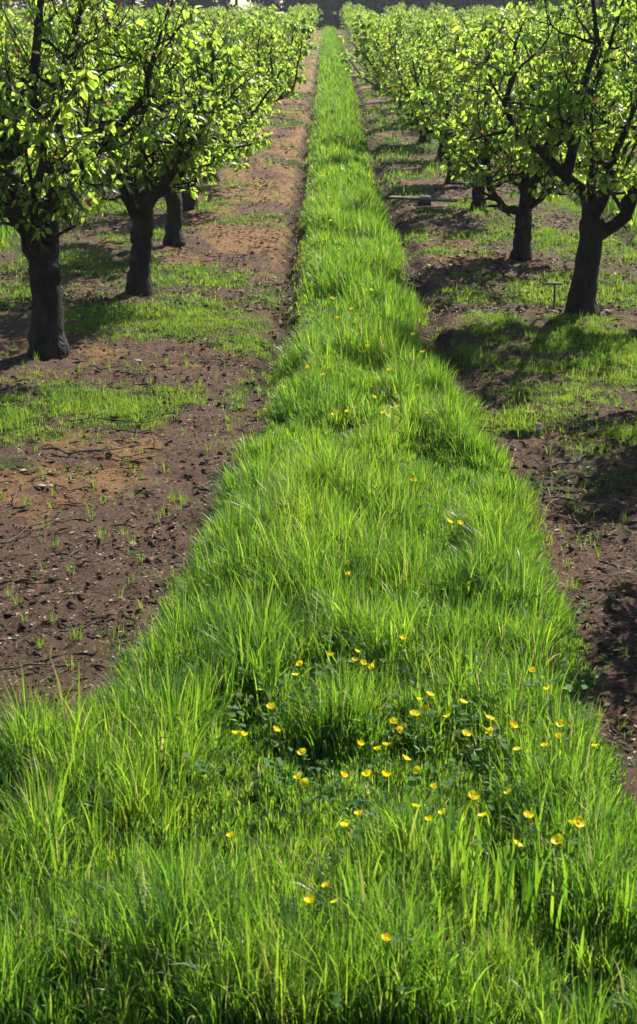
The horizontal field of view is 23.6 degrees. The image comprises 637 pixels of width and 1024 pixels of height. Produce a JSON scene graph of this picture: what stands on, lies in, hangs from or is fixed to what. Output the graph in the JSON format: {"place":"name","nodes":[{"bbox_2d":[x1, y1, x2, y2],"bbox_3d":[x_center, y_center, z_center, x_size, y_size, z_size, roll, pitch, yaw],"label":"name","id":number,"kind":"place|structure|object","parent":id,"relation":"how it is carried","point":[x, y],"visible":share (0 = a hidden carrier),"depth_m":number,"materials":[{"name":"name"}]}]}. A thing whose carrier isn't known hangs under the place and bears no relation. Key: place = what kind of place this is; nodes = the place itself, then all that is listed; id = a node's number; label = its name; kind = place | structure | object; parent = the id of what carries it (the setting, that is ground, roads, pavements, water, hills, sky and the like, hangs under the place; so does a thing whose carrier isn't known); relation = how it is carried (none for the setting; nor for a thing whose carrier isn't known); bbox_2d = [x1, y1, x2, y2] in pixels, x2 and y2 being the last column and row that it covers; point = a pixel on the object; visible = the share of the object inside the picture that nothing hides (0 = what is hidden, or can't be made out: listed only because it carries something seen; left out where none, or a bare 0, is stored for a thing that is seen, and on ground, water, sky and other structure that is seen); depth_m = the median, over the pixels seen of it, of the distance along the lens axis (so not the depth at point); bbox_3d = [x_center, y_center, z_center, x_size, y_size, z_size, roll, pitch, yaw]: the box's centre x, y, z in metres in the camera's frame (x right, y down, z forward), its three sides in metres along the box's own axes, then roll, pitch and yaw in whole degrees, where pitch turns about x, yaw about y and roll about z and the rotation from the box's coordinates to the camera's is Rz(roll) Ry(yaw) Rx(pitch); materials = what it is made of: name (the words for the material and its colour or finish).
{"place":"outdoors","nodes":[
{"label":"outdoors","id":0,"kind":"place"},
{"bbox_2d":[11,0,283,14],"label":"sky","id":1,"kind":"structure","parent":0,"point":[242,2],"materials":[{"name":"white"}]},
{"bbox_2d":[0,25,636,1023],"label":"grass","id":2,"kind":"structure","parent":0,"point":[274,567],"depth_m":4.67,"materials":[{"name":"green plant"}]},
{"bbox_2d":[0,15,636,1023],"bbox_3d":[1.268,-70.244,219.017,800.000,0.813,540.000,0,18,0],"label":"ground","id":3,"kind":"structure","parent":0,"point":[100,593],"depth_m":8.86,"materials":[{"name":"brown soil"}]},
{"bbox_2d":[0,45,21,107],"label":"pear tree","id":4,"kind":"object","parent":3,"relation":"on","point":[3,76],"visible":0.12,"depth_m":22.17,"materials":[{"name":"green plant"}]},
{"bbox_2d":[0,0,27,16],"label":"tree","id":5,"kind":"object","parent":3,"relation":"on","point":[19,3],"visible":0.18,"depth_m":144.16,"materials":[{"name":"green plant"}]},
{"bbox_2d":[0,34,68,143],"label":"pear tree","id":6,"kind":"object","parent":3,"relation":"on","point":[27,72],"visible":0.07,"depth_m":25.39,"materials":[{"name":"green plant"}]},
{"bbox_2d":[0,511,73,544],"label":"twig","id":7,"kind":"object","parent":3,"relation":"on","point":[17,536],"visible":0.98,"depth_m":6.96,"materials":[{"name":"brown wood"}]},
{"bbox_2d":[0,660,88,670],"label":"twig","id":8,"kind":"object","parent":3,"relation":"on","point":[7,668],"visible":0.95,"depth_m":5.54,"materials":[{"name":"brown wood"}]},
{"bbox_2d":[0,11,95,119],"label":"pear tree","id":9,"kind":"object","parent":3,"relation":"on","point":[20,26],"visible":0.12,"depth_m":28.50,"materials":[{"name":"green plant"}]},
{"bbox_2d":[42,444,167,461],"bbox_3d":[-1.165,-0.329,8.234,0.710,0.064,0.129,3,19,9],"label":"twig","id":10,"kind":"object","parent":3,"relation":"on","point":[57,448],"visible":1,"depth_m":8.22,"materials":[{"name":"brown wood"}]},
{"bbox_2d":[76,13,140,72],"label":"pear tree","id":11,"kind":"object","parent":3,"relation":"on","point":[84,15],"visible":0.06,"depth_m":38.31,"materials":[{"name":"green plant"}]},
{"bbox_2d":[0,0,227,359],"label":"pear tree","id":12,"kind":"object","parent":3,"relation":"on","point":[29,222],"visible":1,"depth_m":10.21,"materials":[{"name":"green plant"}]},
{"bbox_2d":[97,0,137,13],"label":"tree","id":13,"kind":"object","parent":3,"relation":"on","point":[125,2],"visible":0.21,"depth_m":137.78,"materials":[{"name":"green plant"}]},
{"bbox_2d":[69,408,168,422],"bbox_3d":[-1.153,-0.563,8.891,0.558,0.080,0.248,6,19,18],"label":"twig","id":14,"kind":"object","parent":3,"relation":"on","point":[115,419],"visible":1,"depth_m":8.87,"materials":[{"name":"brown wood"}]},
{"bbox_2d":[89,365,161,373],"bbox_3d":[-1.294,-0.944,10.094,0.611,0.051,0.076,10,21,27],"label":"twig","id":15,"kind":"object","parent":3,"relation":"on","point":[119,368],"visible":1,"depth_m":10.12,"materials":[{"name":"brown wood"}]},
{"bbox_2d":[111,428,170,437],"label":"twig","id":16,"kind":"object","parent":3,"relation":"on","point":[137,432],"visible":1,"depth_m":8.64,"materials":[{"name":"brown wood"}]},
{"bbox_2d":[136,0,170,10],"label":"tree","id":17,"kind":"object","parent":3,"relation":"on","point":[150,4],"visible":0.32,"depth_m":141.68,"materials":[{"name":"green plant"}]},
{"bbox_2d":[52,9,272,296],"bbox_3d":[-1.446,-2.919,12.622,2.120,2.423,1.778,9,20,25],"label":"pear tree","id":18,"kind":"object","parent":3,"relation":"on","point":[178,160],"visible":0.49,"depth_m":12.36,"materials":[{"name":"green plant"}]},
{"bbox_2d":[148,506,192,524],"bbox_3d":[-0.678,0.022,7.197,0.084,0.032,0.297,13,22,35],"label":"twig","id":19,"kind":"object","parent":3,"relation":"on","point":[168,516],"visible":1,"depth_m":7.18,"materials":[{"name":"brown wood"}]},
{"bbox_2d":[122,17,243,246],"bbox_3d":[-1.430,-3.794,15.365,1.360,2.308,2.530,-4,19,-12],"label":"pear tree","id":20,"kind":"object","parent":3,"relation":"on","point":[174,235],"visible":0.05,"depth_m":15.41,"materials":[{"name":"green plant"}]},
{"bbox_2d":[171,0,199,9],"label":"tree","id":21,"kind":"object","parent":3,"relation":"on","point":[188,4],"visible":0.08,"depth_m":144.94,"materials":[{"name":"green plant"}]},
{"bbox_2d":[96,34,278,211],"bbox_3d":[-1.479,-4.558,18.011,1.984,2.140,1.730,-13,22,-34],"label":"pear tree","id":22,"kind":"object","parent":3,"relation":"on","point":[189,202],"visible":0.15,"depth_m":17.85,"materials":[{"name":"green plant"}]},
{"bbox_2d":[127,11,296,181],"bbox_3d":[-1.338,-5.678,21.071,2.336,2.404,2.031,2,18,7],"label":"pear tree","id":23,"kind":"object","parent":3,"relation":"on","point":[264,97],"visible":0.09,"depth_m":20.30,"materials":[{"name":"green plant"}]},
{"bbox_2d":[186,0,237,14],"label":"tree","id":24,"kind":"object","parent":3,"relation":"on","point":[205,4],"visible":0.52,"depth_m":141.05,"materials":[{"name":"green plant"}]},
{"bbox_2d":[196,8,237,30],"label":"pear tree","id":25,"kind":"object","parent":3,"relation":"on","point":[203,16],"visible":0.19,"depth_m":65.53,"materials":[{"name":"green plant"}]},
{"bbox_2d":[199,730,247,788],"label":"buttercup","id":26,"kind":"object","parent":3,"relation":"on","point":[243,733],"visible":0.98,"depth_m":4.47,"materials":[{"name":"yellow plant"}]},
{"bbox_2d":[174,22,287,156],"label":"pear tree","id":27,"kind":"object","parent":3,"relation":"on","point":[268,39],"visible":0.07,"depth_m":24.88,"materials":[{"name":"green plant"}]},
{"bbox_2d":[202,726,280,791],"bbox_3d":[-0.236,0.745,4.460,0.133,0.301,0.039,14,27,-50],"label":"buttercup","id":28,"kind":"object","parent":3,"relation":"on","point":[276,728],"visible":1,"depth_m":4.45,"materials":[{"name":"yellow plant"}]},
{"bbox_2d":[226,831,265,916],"bbox_3d":[-0.156,0.956,3.817,0.049,0.330,0.037,-24,-11,15],"label":"buttercup","id":29,"kind":"object","parent":3,"relation":"on","point":[230,834],"visible":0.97,"depth_m":3.83,"materials":[{"name":"yellow plant"}]},
{"bbox_2d":[223,21,288,128],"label":"pear tree","id":30,"kind":"object","parent":3,"relation":"on","point":[246,40],"visible":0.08,"depth_m":29.75,"materials":[{"name":"green plant"}]},
{"bbox_2d":[209,11,306,83],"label":"pear tree","id":31,"kind":"object","parent":3,"relation":"on","point":[294,27],"visible":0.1,"depth_m":33.66,"materials":[{"name":"green plant"}]},
{"bbox_2d":[209,15,311,141],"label":"pear tree","id":32,"kind":"object","parent":3,"relation":"on","point":[290,82],"visible":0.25,"depth_m":27.48,"materials":[{"name":"green plant"}]},
{"bbox_2d":[247,0,282,16],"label":"tree","id":33,"kind":"object","parent":3,"relation":"on","point":[268,3],"visible":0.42,"depth_m":141.58,"materials":[{"name":"green plant"}]},
{"bbox_2d":[232,15,299,59],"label":"pear tree","id":34,"kind":"object","parent":3,"relation":"on","point":[283,22],"visible":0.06,"depth_m":43.43,"materials":[{"name":"green plant"}]},
{"bbox_2d":[233,8,313,106],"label":"pear tree","id":35,"kind":"object","parent":3,"relation":"on","point":[304,29],"visible":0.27,"depth_m":36.44,"materials":[{"name":"green plant"}]},
{"bbox_2d":[266,702,286,765],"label":"buttercup","id":36,"kind":"object","parent":3,"relation":"on","point":[269,705],"visible":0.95,"depth_m":4.59,"materials":[{"name":"yellow plant"}]},
{"bbox_2d":[239,4,315,58],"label":"pear tree","id":37,"kind":"object","parent":3,"relation":"on","point":[271,10],"visible":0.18,"depth_m":45.91,"materials":[{"name":"green plant"}]},
{"bbox_2d":[253,12,306,34],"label":"pear tree","id":38,"kind":"object","parent":3,"relation":"on","point":[303,21],"visible":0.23,"depth_m":64.45,"materials":[{"name":"green plant"}]},
{"bbox_2d":[293,772,308,834],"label":"buttercup","id":39,"kind":"object","parent":3,"relation":"on","point":[297,775],"visible":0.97,"depth_m":4.11,"materials":[{"name":"yellow plant"}]},
{"bbox_2d":[297,748,314,795],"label":"buttercup","id":40,"kind":"object","parent":3,"relation":"on","point":[301,751],"visible":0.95,"depth_m":4.34,"materials":[{"name":"yellow plant"}]},
{"bbox_2d":[274,771,347,844],"bbox_3d":[-0.026,0.829,4.193,0.086,0.335,0.032,30,26,7],"label":"buttercup","id":41,"kind":"object","parent":3,"relation":"on","point":[344,773],"visible":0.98,"depth_m":4.16,"materials":[{"name":"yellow plant"}]},
{"bbox_2d":[304,894,323,989],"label":"buttercup","id":42,"kind":"object","parent":3,"relation":"on","point":[309,900],"visible":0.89,"depth_m":3.55,"materials":[{"name":"yellow plant"}]},
{"bbox_2d":[0,29,636,746],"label":"turf","id":43,"kind":"structure","parent":3,"relation":"on","point":[126,405],"depth_m":11.39,"materials":[{"name":"green plant"}]},
{"bbox_2d":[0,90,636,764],"bbox_3d":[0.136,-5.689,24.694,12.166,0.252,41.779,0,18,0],"label":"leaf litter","id":44,"kind":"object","parent":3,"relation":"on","point":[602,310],"visible":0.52,"depth_m":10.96,"materials":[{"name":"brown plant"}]},
{"bbox_2d":[0,308,636,1008],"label":"weeds","id":45,"kind":"object","parent":3,"relation":"on","point":[336,1000],"visible":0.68,"depth_m":4.82,"materials":[{"name":"green plant"}]},
{"bbox_2d":[0,323,636,756],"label":"soil clods","id":46,"kind":"object","parent":3,"relation":"on","point":[196,483],"visible":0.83,"depth_m":7.90,"materials":[{"name":"brown soil"}]},
{"bbox_2d":[299,778,339,814],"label":"buttercup","id":47,"kind":"object","parent":3,"relation":"on","point":[303,782],"visible":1,"depth_m":4.08,"materials":[{"name":"yellow plant"}]},
{"bbox_2d":[323,740,364,802],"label":"buttercup","id":48,"kind":"object","parent":3,"relation":"on","point":[360,742],"visible":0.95,"depth_m":4.36,"materials":[{"name":"yellow plant"}]},
{"bbox_2d":[340,821,361,899],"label":"buttercup","id":49,"kind":"object","parent":3,"relation":"on","point":[344,824],"visible":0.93,"depth_m":3.93,"materials":[{"name":"yellow plant"}]},
{"bbox_2d":[341,6,374,21],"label":"pear tree","id":50,"kind":"object","parent":3,"relation":"on","point":[351,9],"visible":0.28,"depth_m":102.04,"materials":[{"name":"green plant"}]},
{"bbox_2d":[354,810,375,897],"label":"buttercup","id":51,"kind":"object","parent":3,"relation":"on","point":[358,813],"visible":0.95,"depth_m":3.94,"materials":[{"name":"yellow plant"}]},
{"bbox_2d":[347,770,390,821],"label":"buttercup","id":52,"kind":"object","parent":3,"relation":"on","point":[386,774],"visible":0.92,"depth_m":4.23,"materials":[{"name":"yellow plant"}]},
{"bbox_2d":[354,13,386,35],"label":"pear tree","id":53,"kind":"object","parent":3,"relation":"on","point":[360,17],"visible":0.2,"depth_m":57.86,"materials":[{"name":"green plant"}]},
{"bbox_2d":[332,755,410,824],"bbox_3d":[0.146,0.798,4.332,0.105,0.292,0.039,33,6,28],"label":"buttercup","id":54,"kind":"object","parent":3,"relation":"on","point":[406,758],"visible":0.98,"depth_m":4.34,"materials":[{"name":"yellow plant"}]},
{"bbox_2d":[361,770,385,817],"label":"buttercup","id":55,"kind":"object","parent":3,"relation":"on","point":[366,773],"visible":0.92,"depth_m":4.17,"materials":[{"name":"yellow plant"}]},
{"bbox_2d":[373,746,389,840],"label":"buttercup","id":56,"kind":"object","parent":3,"relation":"on","point":[377,748],"visible":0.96,"depth_m":4.25,"materials":[{"name":"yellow plant"}]},
{"bbox_2d":[372,933,391,986],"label":"buttercup","id":57,"kind":"object","parent":3,"relation":"on","point":[387,937],"visible":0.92,"depth_m":3.46,"materials":[{"name":"yellow plant"}]},
{"bbox_2d":[353,13,412,43],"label":"pear tree","id":58,"kind":"object","parent":3,"relation":"on","point":[391,17],"visible":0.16,"depth_m":54.79,"materials":[{"name":"green plant"}]},
{"bbox_2d":[338,12,437,109],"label":"pear tree","id":59,"kind":"object","parent":3,"relation":"on","point":[364,64],"visible":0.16,"depth_m":36.53,"materials":[{"name":"green plant"}]},
{"bbox_2d":[378,717,397,786],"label":"buttercup","id":60,"kind":"object","parent":3,"relation":"on","point":[393,720],"visible":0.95,"depth_m":4.44,"materials":[{"name":"yellow plant"}]},
{"bbox_2d":[374,726,403,746],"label":"buttercup","id":61,"kind":"object","parent":3,"relation":"on","point":[400,729],"visible":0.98,"depth_m":4.54,"materials":[{"name":"yellow plant"}]},
{"bbox_2d":[356,12,426,54],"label":"pear tree","id":62,"kind":"object","parent":3,"relation":"on","point":[362,25],"visible":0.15,"depth_m":49.26,"materials":[{"name":"green plant"}]},
{"bbox_2d":[365,19,424,60],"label":"pear tree","id":63,"kind":"object","parent":3,"relation":"on","point":[375,52],"visible":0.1,"depth_m":42.78,"materials":[{"name":"green plant"}]},
{"bbox_2d":[370,20,426,98],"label":"pear tree","id":64,"kind":"object","parent":3,"relation":"on","point":[419,33],"visible":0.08,"depth_m":39.10,"materials":[{"name":"green plant"}]},
{"bbox_2d":[338,26,465,127],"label":"pear tree","id":65,"kind":"object","parent":3,"relation":"on","point":[374,87],"visible":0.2,"depth_m":30.41,"materials":[{"name":"green plant"}]},
{"bbox_2d":[354,8,455,116],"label":"pear tree","id":66,"kind":"object","parent":3,"relation":"on","point":[362,40],"visible":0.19,"depth_m":33.04,"materials":[{"name":"green plant"}]},
{"bbox_2d":[409,709,426,768],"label":"buttercup","id":67,"kind":"object","parent":3,"relation":"on","point":[413,712],"visible":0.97,"depth_m":4.53,"materials":[{"name":"yellow plant"}]},
{"bbox_2d":[401,691,434,775],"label":"buttercup","id":68,"kind":"object","parent":3,"relation":"on","point":[429,693],"visible":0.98,"depth_m":4.62,"materials":[{"name":"yellow plant"}]},
{"bbox_2d":[388,196,458,201],"bbox_3d":[1.256,-3.759,18.266,0.864,0.028,0.130,9,20,24],"label":"plank","id":69,"kind":"object","parent":3,"relation":"on","point":[423,198],"visible":1,"depth_m":18.21,"materials":[{"name":"grey wood"}]},
{"bbox_2d":[369,5,479,143],"bbox_3d":[1.869,-7.721,27.050,1.929,2.471,2.073,0,18,-1],"label":"pear tree","id":70,"kind":"object","parent":3,"relation":"on","point":[425,33],"visible":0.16,"depth_m":26.89,"materials":[{"name":"green plant"}]},
{"bbox_2d":[418,195,430,206],"bbox_3d":[1.312,-3.827,18.826,0.160,0.165,0.120,0,18,0],"label":"wooden block","id":71,"kind":"object","parent":3,"relation":"on","point":[424,203],"depth_m":18.77,"materials":[{"name":"grey wood"}]},
{"bbox_2d":[417,815,432,901],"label":"buttercup","id":72,"kind":"object","parent":3,"relation":"on","point":[428,818],"visible":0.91,"depth_m":4.00,"materials":[{"name":"yellow plant"}]},
{"bbox_2d":[420,705,435,764],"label":"buttercup","id":73,"kind":"object","parent":3,"relation":"on","point":[424,708],"visible":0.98,"depth_m":4.60,"materials":[{"name":"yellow plant"}]},
{"bbox_2d":[376,21,511,161],"bbox_3d":[2.030,-6.638,24.172,1.932,2.243,2.076,17,25,41],"label":"pear tree","id":74,"kind":"object","parent":3,"relation":"on","point":[392,50],"visible":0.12,"depth_m":23.75,"materials":[{"name":"green plant"}]},
{"bbox_2d":[413,766,474,819],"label":"buttercup","id":75,"kind":"object","parent":3,"relation":"on","point":[416,769],"visible":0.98,"depth_m":4.17,"materials":[{"name":"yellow plant"}]},
{"bbox_2d":[391,23,507,183],"bbox_3d":[1.823,-5.518,20.756,1.662,2.230,1.988,2,18,5],"label":"pear tree","id":76,"kind":"object","parent":3,"relation":"on","point":[411,120],"visible":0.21,"depth_m":20.71,"materials":[{"name":"green plant"}]},
{"bbox_2d":[431,790,478,823],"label":"buttercup","id":77,"kind":"object","parent":3,"relation":"on","point":[473,794],"visible":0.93,"depth_m":4.08,"materials":[{"name":"yellow plant"}]},
{"bbox_2d":[280,0,631,28],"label":"windbreak hedge","id":78,"kind":"object","parent":3,"relation":"on","point":[328,8],"visible":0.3,"depth_m":139.51,"materials":[{"name":"green plant"}]},
{"bbox_2d":[446,729,470,796],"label":"buttercup","id":79,"kind":"object","parent":3,"relation":"on","point":[466,732],"visible":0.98,"depth_m":4.36,"materials":[{"name":"yellow plant"}]},
{"bbox_2d":[438,808,494,893],"bbox_3d":[0.407,0.911,3.945,0.049,0.340,0.038,-28,5,13],"label":"buttercup","id":80,"kind":"object","parent":3,"relation":"on","point":[442,811],"visible":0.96,"depth_m":3.93,"materials":[{"name":"yellow plant"}]},
{"bbox_2d":[444,713,495,813],"bbox_3d":[0.449,0.742,4.449,0.049,0.333,0.039,-25,-12,11],"label":"buttercup","id":81,"kind":"object","parent":3,"relation":"on","point":[447,716],"visible":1,"depth_m":4.46,"materials":[{"name":"green plant"}]},
{"bbox_2d":[431,719,517,780],"bbox_3d":[0.457,0.715,4.479,0.077,0.348,0.047,23,39,-19],"label":"buttercup","id":82,"kind":"object","parent":3,"relation":"on","point":[513,723],"visible":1,"depth_m":4.45,"materials":[{"name":"yellow plant"}]},
{"bbox_2d":[458,5,490,24],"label":"pear tree","id":83,"kind":"object","parent":3,"relation":"on","point":[471,11],"visible":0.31,"depth_m":96.27,"materials":[{"name":"green plant"}]},
{"bbox_2d":[318,763,636,982],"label":"broad bladed grass","id":84,"kind":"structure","parent":3,"relation":"on","point":[528,886],"depth_m":3.85,"materials":[{"name":"green plant"}]},
{"bbox_2d":[408,10,564,209],"bbox_3d":[1.950,-4.739,18.128,1.805,2.370,2.243,0,18,0],"label":"pear tree","id":85,"kind":"object","parent":3,"relation":"on","point":[441,97],"visible":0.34,"depth_m":17.83,"materials":[{"name":"green plant"}]},
{"bbox_2d":[486,727,521,773],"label":"buttercup","id":86,"kind":"object","parent":3,"relation":"on","point":[489,730],"visible":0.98,"depth_m":4.42,"materials":[{"name":"yellow plant"}]},
{"bbox_2d":[478,811,533,937],"bbox_3d":[0.490,0.926,3.899,0.039,0.317,0.135,-21,-1,-3],"label":"buttercup","id":87,"kind":"object","parent":3,"relation":"on","point":[483,814],"visible":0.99,"depth_m":3.90,"materials":[{"name":"yellow plant"}]},
{"bbox_2d":[499,14,555,93],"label":"pear tree","id":88,"kind":"object","parent":3,"relation":"on","point":[527,23],"visible":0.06,"depth_m":40.02,"materials":[{"name":"green plant"}]},
{"bbox_2d":[427,5,636,260],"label":"pear tree","id":89,"kind":"object","parent":3,"relation":"on","point":[526,183],"visible":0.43,"depth_m":14.20,"materials":[{"name":"green plant"}]},
{"bbox_2d":[524,810,540,884],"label":"buttercup","id":90,"kind":"object","parent":3,"relation":"on","point":[527,814],"visible":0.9,"depth_m":4.00,"materials":[{"name":"yellow plant"}]},
{"bbox_2d":[449,0,636,316],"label":"pear tree","id":91,"kind":"object","parent":3,"relation":"on","point":[579,107],"visible":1,"depth_m":11.54,"materials":[{"name":"green plant"}]},
{"bbox_2d":[547,282,562,308],"bbox_3d":[1.903,-1.724,12.303,0.120,0.260,0.050,0,18,0],"label":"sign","id":92,"kind":"object","parent":3,"relation":"on","point":[554,283],"visible":0.87,"depth_m":12.27,"materials":[{"name":"grey wood"}]},
{"bbox_2d":[531,816,584,867],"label":"buttercup","id":93,"kind":"object","parent":3,"relation":"on","point":[579,821],"visible":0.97,"depth_m":3.86,"materials":[{"name":"yellow plant"}]},
{"bbox_2d":[541,487,576,513],"bbox_3d":[1.161,-0.080,7.458,0.103,0.060,0.414,-4,19,-12],"label":"twig","id":94,"kind":"object","parent":3,"relation":"on","point":[543,488],"visible":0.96,"depth_m":7.39,"materials":[{"name":"wood"}]},
{"bbox_2d":[551,834,590,881],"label":"buttercup","id":95,"kind":"object","parent":3,"relation":"on","point":[556,838],"visible":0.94,"depth_m":3.86,"materials":[{"name":"yellow plant"}]},
{"bbox_2d":[552,452,599,467],"bbox_3d":[1.344,-0.277,8.069,0.304,0.035,0.160,-6,19,-18],"label":"twig","id":96,"kind":"object","parent":3,"relation":"on","point":[555,464],"visible":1,"depth_m":8.03,"materials":[{"name":"grey wood"}]},
{"bbox_2d":[549,9,636,85],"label":"pear tree","id":97,"kind":"object","parent":3,"relation":"on","point":[608,30],"visible":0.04,"depth_m":31.20,"materials":[{"name":"green plant"}]},
{"bbox_2d":[567,514,624,545],"bbox_3d":[1.292,0.058,7.040,0.130,0.085,0.516,-6,19,-16],"label":"twig","id":98,"kind":"object","parent":3,"relation":"on","point":[575,520],"visible":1,"depth_m":6.98,"materials":[{"name":"brown wood"}]},
{"bbox_2d":[585,27,636,137],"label":"pear tree","id":99,"kind":"object","parent":3,"relation":"on","point":[620,75],"visible":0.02,"depth_m":28.19,"materials":[{"name":"green plant"}]},
{"bbox_2d":[599,560,630,578],"bbox_3d":[1.259,0.243,6.499,0.123,0.050,0.295,0,18,0],"label":"twig","id":100,"kind":"object","parent":3,"relation":"on","point":[606,562],"visible":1,"depth_m":6.54,"materials":[{"name":"wood"}]},
{"bbox_2d":[614,9,636,104],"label":"pear tree","id":101,"kind":"object","parent":3,"relation":"on","point":[626,26],"visible":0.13,"depth_m":24.67,"materials":[{"name":"green plant"}]},
{"bbox_2d":[0,57,636,250],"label":"alley grass","id":102,"kind":"structure","parent":0,"point":[4,236],"depth_m":17.93,"materials":[{"name":"green plant"}]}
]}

